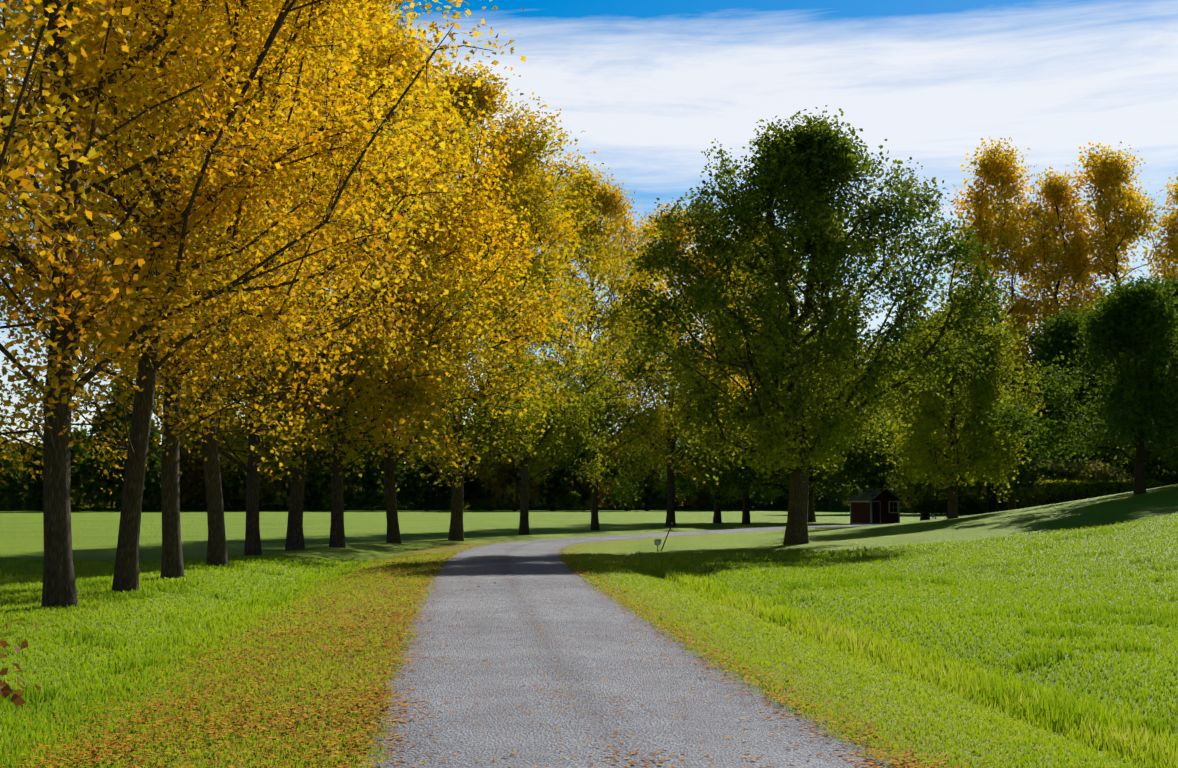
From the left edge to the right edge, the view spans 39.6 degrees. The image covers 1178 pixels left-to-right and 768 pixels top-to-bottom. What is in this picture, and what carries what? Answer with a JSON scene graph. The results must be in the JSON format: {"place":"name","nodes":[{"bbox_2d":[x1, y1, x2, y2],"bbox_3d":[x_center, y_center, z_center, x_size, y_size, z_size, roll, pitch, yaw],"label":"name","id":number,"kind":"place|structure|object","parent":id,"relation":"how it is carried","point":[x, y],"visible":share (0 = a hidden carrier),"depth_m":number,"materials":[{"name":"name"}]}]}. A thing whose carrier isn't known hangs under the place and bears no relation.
{"place":"outdoors","nodes":[
{"label":"outdoors","id":0,"kind":"place"},
{"bbox_2d":[0,484,1177,767],"bbox_3d":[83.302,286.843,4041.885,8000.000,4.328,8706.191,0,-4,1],"label":"ground","id":1,"kind":"structure","parent":0,"point":[94,534],"depth_m":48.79,"materials":[{"name":"green plant"}]},
{"bbox_2d":[0,439,33,508],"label":"hedgerow tree","id":2,"kind":"object","parent":1,"relation":"on","point":[6,499],"visible":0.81,"depth_m":282.36,"materials":[{"name":"green plant"}]},
{"bbox_2d":[0,619,39,705],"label":"shrub","id":3,"kind":"object","parent":1,"relation":"on","point":[6,691],"visible":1,"depth_m":7.21,"materials":[{"name":"brown plant"}]},
{"bbox_2d":[18,437,81,508],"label":"hedgerow tree","id":4,"kind":"object","parent":1,"relation":"on","point":[34,501],"visible":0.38,"depth_m":290.69,"materials":[{"name":"green plant"}]},
{"bbox_2d":[0,0,183,386],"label":"avenue tree","id":5,"kind":"object","parent":1,"relation":"on","point":[10,178],"visible":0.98,"depth_m":21.93,"materials":[{"name":"yellow plant"}]},
{"bbox_2d":[70,425,117,510],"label":"hedgerow tree","id":6,"kind":"object","parent":1,"relation":"on","point":[76,448],"visible":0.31,"depth_m":294.17,"materials":[{"name":"green plant"}]},
{"bbox_2d":[70,365,161,506],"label":"hedgerow tree","id":7,"kind":"object","parent":1,"relation":"on","point":[91,489],"visible":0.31,"depth_m":284.75,"materials":[{"name":"green plant"}]},
{"bbox_2d":[106,449,180,511],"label":"hedgerow tree","id":8,"kind":"object","parent":1,"relation":"on","point":[149,501],"visible":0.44,"depth_m":285.61,"materials":[{"name":"green plant"}]},
{"bbox_2d":[160,391,246,510],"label":"hedgerow tree","id":9,"kind":"object","parent":1,"relation":"on","point":[192,479],"visible":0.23,"depth_m":301.75,"materials":[{"name":"green plant"}]},
{"bbox_2d":[0,0,449,566],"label":"avenue tree","id":10,"kind":"object","parent":1,"relation":"on","point":[216,530],"visible":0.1,"depth_m":45.79,"materials":[{"name":"yellow plant"}]},
{"bbox_2d":[0,0,477,591],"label":"avenue tree","id":11,"kind":"object","parent":1,"relation":"on","point":[126,572],"visible":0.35,"depth_m":33.13,"materials":[{"name":"yellow plant"}]},
{"bbox_2d":[0,0,490,578],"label":"avenue tree","id":12,"kind":"object","parent":1,"relation":"on","point":[172,560],"visible":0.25,"depth_m":39.35,"materials":[{"name":"yellow plant"}]},
{"bbox_2d":[219,426,272,510],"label":"hedgerow tree","id":13,"kind":"object","parent":1,"relation":"on","point":[230,484],"visible":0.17,"depth_m":302.64,"materials":[{"name":"green plant"}]},
{"bbox_2d":[0,0,525,607],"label":"avenue tree","id":14,"kind":"object","parent":1,"relation":"on","point":[58,586],"visible":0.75,"depth_m":28.73,"materials":[{"name":"yellow plant"}]},
{"bbox_2d":[221,399,321,510],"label":"hedgerow tree","id":15,"kind":"object","parent":1,"relation":"on","point":[268,490],"visible":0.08,"depth_m":302.81,"materials":[{"name":"green plant"}]},
{"bbox_2d":[40,0,513,555],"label":"avenue tree","id":16,"kind":"object","parent":1,"relation":"on","point":[252,512],"visible":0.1,"depth_m":57.24,"materials":[{"name":"yellow plant"}]},
{"bbox_2d":[48,0,548,550],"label":"avenue tree","id":17,"kind":"object","parent":1,"relation":"on","point":[294,536],"visible":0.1,"depth_m":61.48,"materials":[{"name":"yellow plant"}]},
{"bbox_2d":[274,446,347,510],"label":"hedgerow tree","id":18,"kind":"object","parent":1,"relation":"on","point":[317,503],"visible":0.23,"depth_m":305.95,"materials":[{"name":"green plant"}]},
{"bbox_2d":[278,405,380,507],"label":"hedgerow tree","id":19,"kind":"object","parent":1,"relation":"on","point":[320,480],"visible":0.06,"depth_m":304.37,"materials":[{"name":"green plant"}]},
{"bbox_2d":[343,426,417,510],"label":"hedgerow tree","id":20,"kind":"object","parent":1,"relation":"on","point":[372,496],"visible":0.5,"depth_m":302.17,"materials":[{"name":"green plant"}]},
{"bbox_2d":[212,0,609,547],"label":"avenue tree","id":21,"kind":"object","parent":1,"relation":"on","point":[337,535],"visible":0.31,"depth_m":63.80,"materials":[{"name":"yellow plant"}]},
{"bbox_2d":[281,29,560,542],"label":"avenue tree","id":22,"kind":"object","parent":1,"relation":"on","point":[393,530],"visible":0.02,"depth_m":70.79,"materials":[{"name":"yellow plant"}]},
{"bbox_2d":[380,414,476,510],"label":"hedgerow tree","id":23,"kind":"object","parent":1,"relation":"on","point":[425,493],"visible":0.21,"depth_m":302.53,"materials":[{"name":"green plant"}]},
{"bbox_2d":[431,457,474,508],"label":"hedgerow tree","id":24,"kind":"object","parent":1,"relation":"on","point":[467,496],"visible":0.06,"depth_m":310.60,"materials":[{"name":"green plant"}]},
{"bbox_2d":[326,57,622,540],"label":"avenue tree","id":25,"kind":"object","parent":1,"relation":"on","point":[529,149],"visible":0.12,"depth_m":76.76,"materials":[{"name":"yellow plant"}]},
{"bbox_2d":[464,387,542,510],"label":"hedgerow tree","id":26,"kind":"object","parent":1,"relation":"on","point":[480,496],"visible":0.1,"depth_m":311.08,"materials":[{"name":"green plant"}]},
{"bbox_2d":[469,421,555,510],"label":"hedgerow tree","id":27,"kind":"object","parent":1,"relation":"on","point":[508,494],"visible":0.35,"depth_m":296.14,"materials":[{"name":"green plant"}]},
{"bbox_2d":[0,436,1040,511],"bbox_3d":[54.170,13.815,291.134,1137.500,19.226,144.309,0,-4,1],"label":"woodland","id":28,"kind":"object","parent":1,"relation":"on","point":[828,504],"depth_m":316.74,"materials":[{"name":"green plant"}]},
{"bbox_2d":[428,149,665,534],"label":"avenue tree","id":29,"kind":"object","parent":1,"relation":"on","point":[577,408],"visible":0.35,"depth_m":95.92,"materials":[{"name":"yellow plant"}]},
{"bbox_2d":[1,535,1109,767],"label":"fallen leaves","id":30,"kind":"object","parent":1,"relation":"on","point":[369,697],"visible":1,"depth_m":13.98,"materials":[{"name":"plant"}]},
{"bbox_2d":[500,393,626,510],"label":"hedgerow tree","id":31,"kind":"object","parent":1,"relation":"on","point":[554,498],"visible":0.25,"depth_m":304.12,"materials":[{"name":"green plant"}]},
{"bbox_2d":[558,456,612,510],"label":"hedgerow tree","id":32,"kind":"object","parent":1,"relation":"on","point":[585,506],"visible":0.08,"depth_m":310.85,"materials":[{"name":"green plant"}]},
{"bbox_2d":[496,161,729,529],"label":"avenue tree","id":33,"kind":"object","parent":1,"relation":"on","point":[602,193],"visible":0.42,"depth_m":109.97,"materials":[{"name":"yellow plant"}]},
{"bbox_2d":[598,428,653,510],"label":"hedgerow tree","id":34,"kind":"object","parent":1,"relation":"on","point":[607,500],"visible":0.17,"depth_m":307.77,"materials":[{"name":"green plant"}]},
{"bbox_2d":[602,405,674,510],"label":"hedgerow tree","id":35,"kind":"object","parent":1,"relation":"on","point":[651,495],"visible":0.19,"depth_m":306.26,"materials":[{"name":"green plant"}]},
{"bbox_2d":[654,521,672,550],"bbox_3d":[2.626,5.364,57.511,0.718,1.074,0.280,1,-4,-16],"label":"signpost","id":36,"kind":"object","parent":1,"relation":"on","point":[657,542],"visible":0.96,"depth_m":57.40,"materials":[{"name":"grey metal"}]},
{"bbox_2d":[578,201,761,526],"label":"avenue tree","id":37,"kind":"object","parent":1,"relation":"on","point":[670,444],"visible":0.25,"depth_m":124.33,"materials":[{"name":"green plant"}]},
{"bbox_2d":[675,483,729,509],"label":"hedgerow tree","id":38,"kind":"object","parent":1,"relation":"on","point":[686,503],"visible":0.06,"depth_m":321.75,"materials":[{"name":"green plant"}]},
{"bbox_2d":[603,366,819,522],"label":"tree","id":39,"kind":"object","parent":1,"relation":"on","point":[681,486],"visible":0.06,"depth_m":143.28,"materials":[{"name":"green plant"}]},
{"bbox_2d":[678,441,761,507],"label":"hedgerow tree","id":40,"kind":"object","parent":1,"relation":"on","point":[711,502],"visible":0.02,"depth_m":316.86,"materials":[{"name":"green plant"}]},
{"bbox_2d":[729,466,788,509],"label":"hedgerow tree","id":41,"kind":"object","parent":1,"relation":"on","point":[752,500],"visible":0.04,"depth_m":319.96,"materials":[{"name":"green plant"}]},
{"bbox_2d":[655,215,880,523],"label":"avenue tree","id":42,"kind":"object","parent":1,"relation":"on","point":[745,510],"depth_m":139.74,"materials":[{"name":"green plant"}]},
{"bbox_2d":[665,328,938,507],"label":"tree","id":43,"kind":"object","parent":1,"relation":"on","point":[828,484],"visible":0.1,"depth_m":130.23,"materials":[{"name":"green plant"}]},
{"bbox_2d":[606,105,1027,544],"bbox_3d":[7.917,-2.056,61.530,16.219,16.989,11.606,3,-5,-33],"label":"tree","id":44,"kind":"object","parent":1,"relation":"on","point":[808,169],"visible":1,"depth_m":60.80,"materials":[{"name":"green plant"}]},
{"bbox_2d":[750,324,887,521],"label":"tree","id":45,"kind":"object","parent":1,"relation":"on","point":[811,514],"visible":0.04,"depth_m":149.53,"materials":[{"name":"green plant"}]},
{"bbox_2d":[837,421,911,507],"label":"hedgerow tree","id":46,"kind":"object","parent":1,"relation":"on","point":[844,502],"visible":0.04,"depth_m":231.85,"materials":[{"name":"green plant"}]},
{"bbox_2d":[846,488,903,523],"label":"red shed","id":47,"kind":"structure","parent":1,"relation":"on","point":[879,507],"depth_m":139.56,"materials":[{"name":"red wood"}]},
{"bbox_2d":[903,492,967,519],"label":"pale shrub","id":48,"kind":"object","parent":1,"relation":"on","point":[933,507],"visible":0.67,"depth_m":131.79,"materials":[{"name":"green plant"}]},
{"bbox_2d":[883,431,1000,507],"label":"hedgerow tree","id":49,"kind":"object","parent":1,"relation":"on","point":[896,493],"depth_m":228.30,"materials":[{"name":"green plant"}]},
{"bbox_2d":[836,319,1049,520],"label":"tree","id":50,"kind":"object","parent":1,"relation":"on","point":[922,516],"visible":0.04,"depth_m":145.32,"materials":[{"name":"green plant"}]},
{"bbox_2d":[862,359,1024,517],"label":"hill tree","id":51,"kind":"object","parent":1,"relation":"on","point":[977,487],"visible":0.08,"depth_m":116.10,"materials":[{"name":"green plant"}]},
{"bbox_2d":[851,297,1054,518],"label":"hill tree","id":52,"kind":"object","parent":1,"relation":"on","point":[974,397],"visible":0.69,"depth_m":78.52,"materials":[{"name":"green plant"}]},
{"bbox_2d":[958,494,1000,514],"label":"clipped hedge","id":53,"kind":"object","parent":1,"relation":"on","point":[973,506],"visible":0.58,"depth_m":133.24,"materials":[{"name":"green plant"}]},
{"bbox_2d":[935,359,1034,509],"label":"tree","id":54,"kind":"object","parent":1,"relation":"on","point":[1011,505],"depth_m":148.48,"materials":[{"name":"green plant"}]},
{"bbox_2d":[860,337,1132,511],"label":"tree","id":55,"kind":"object","parent":1,"relation":"on","point":[891,466],"depth_m":137.70,"materials":[{"name":"green plant"}]},
{"bbox_2d":[941,137,1068,512],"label":"tree","id":56,"kind":"object","parent":1,"relation":"on","point":[995,170],"visible":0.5,"depth_m":131.17,"materials":[{"name":"yellow plant"}]},
{"bbox_2d":[998,486,1047,510],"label":"bush","id":57,"kind":"object","parent":1,"relation":"on","point":[1005,503],"visible":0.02,"depth_m":242.31,"materials":[{"name":"green plant"}]},
{"bbox_2d":[1026,492,1056,505],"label":"hedge","id":58,"kind":"object","parent":1,"relation":"on","point":[1041,503],"depth_m":252.02,"materials":[{"name":"green plant"}]},
{"bbox_2d":[994,453,1091,504],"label":"pale shrub","id":59,"kind":"object","parent":1,"relation":"on","point":[1074,471],"visible":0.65,"depth_m":91.35,"materials":[{"name":"green plant"}]},
{"bbox_2d":[1000,167,1104,502],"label":"tree","id":60,"kind":"object","parent":1,"relation":"on","point":[1056,193],"visible":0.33,"depth_m":134.99,"materials":[{"name":"yellow plant"}]},
{"bbox_2d":[972,302,1161,479],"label":"hill tree","id":61,"kind":"object","parent":1,"relation":"on","point":[1061,337],"visible":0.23,"depth_m":106.18,"materials":[{"name":"green plant"}]},
{"bbox_2d":[980,263,1177,494],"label":"hill tree","id":62,"kind":"object","parent":1,"relation":"on","point":[1135,320],"visible":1,"depth_m":68.78,"materials":[{"name":"green plant"}]},
{"bbox_2d":[986,363,1176,505],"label":"tree","id":63,"kind":"object","parent":1,"relation":"on","point":[1116,466],"visible":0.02,"depth_m":121.04,"materials":[{"name":"green plant"}]},
{"bbox_2d":[1034,479,1161,502],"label":"clipped hedge","id":64,"kind":"object","parent":1,"relation":"on","point":[1056,490],"visible":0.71,"depth_m":88.41,"materials":[{"name":"green plant"}]},
{"bbox_2d":[1068,453,1133,480],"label":"pale shrub","id":65,"kind":"object","parent":1,"relation":"on","point":[1100,471],"visible":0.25,"depth_m":92.22,"materials":[{"name":"green plant"}]},
{"bbox_2d":[1028,267,1177,466],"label":"hill tree","id":66,"kind":"object","parent":1,"relation":"on","point":[1175,293],"visible":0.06,"depth_m":75.67,"materials":[{"name":"green plant"}]},
{"bbox_2d":[1040,141,1177,472],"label":"tree","id":67,"kind":"object","parent":1,"relation":"on","point":[1106,173],"visible":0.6,"depth_m":133.95,"materials":[{"name":"yellow plant"}]},
{"bbox_2d":[1064,415,1177,479],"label":"tree","id":68,"kind":"object","parent":1,"relation":"on","point":[1162,458],"visible":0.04,"depth_m":93.26,"materials":[{"name":"green plant"}]},
{"bbox_2d":[1100,452,1175,486],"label":"tree","id":69,"kind":"object","parent":1,"relation":"on","point":[1145,477],"depth_m":139.21,"materials":[{"name":"green plant"}]},
{"bbox_2d":[1120,420,1177,486],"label":"bush","id":70,"kind":"object","parent":1,"relation":"on","point":[1159,475],"visible":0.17,"depth_m":110.78,"materials":[{"name":"green plant"}]},
{"bbox_2d":[1145,176,1177,287],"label":"tree","id":71,"kind":"object","parent":1,"relation":"on","point":[1171,223],"visible":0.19,"depth_m":135.71,"materials":[{"name":"yellow plant"}]},
{"bbox_2d":[0,0,1177,462],"label":"sky","id":72,"kind":"structure","parent":0,"point":[650,85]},
{"bbox_2d":[355,524,895,767],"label":"gravel road","id":73,"kind":"structure","parent":0,"point":[713,726],"depth_m":14.95,"materials":[{"name":"grey gravel"}]}
]}

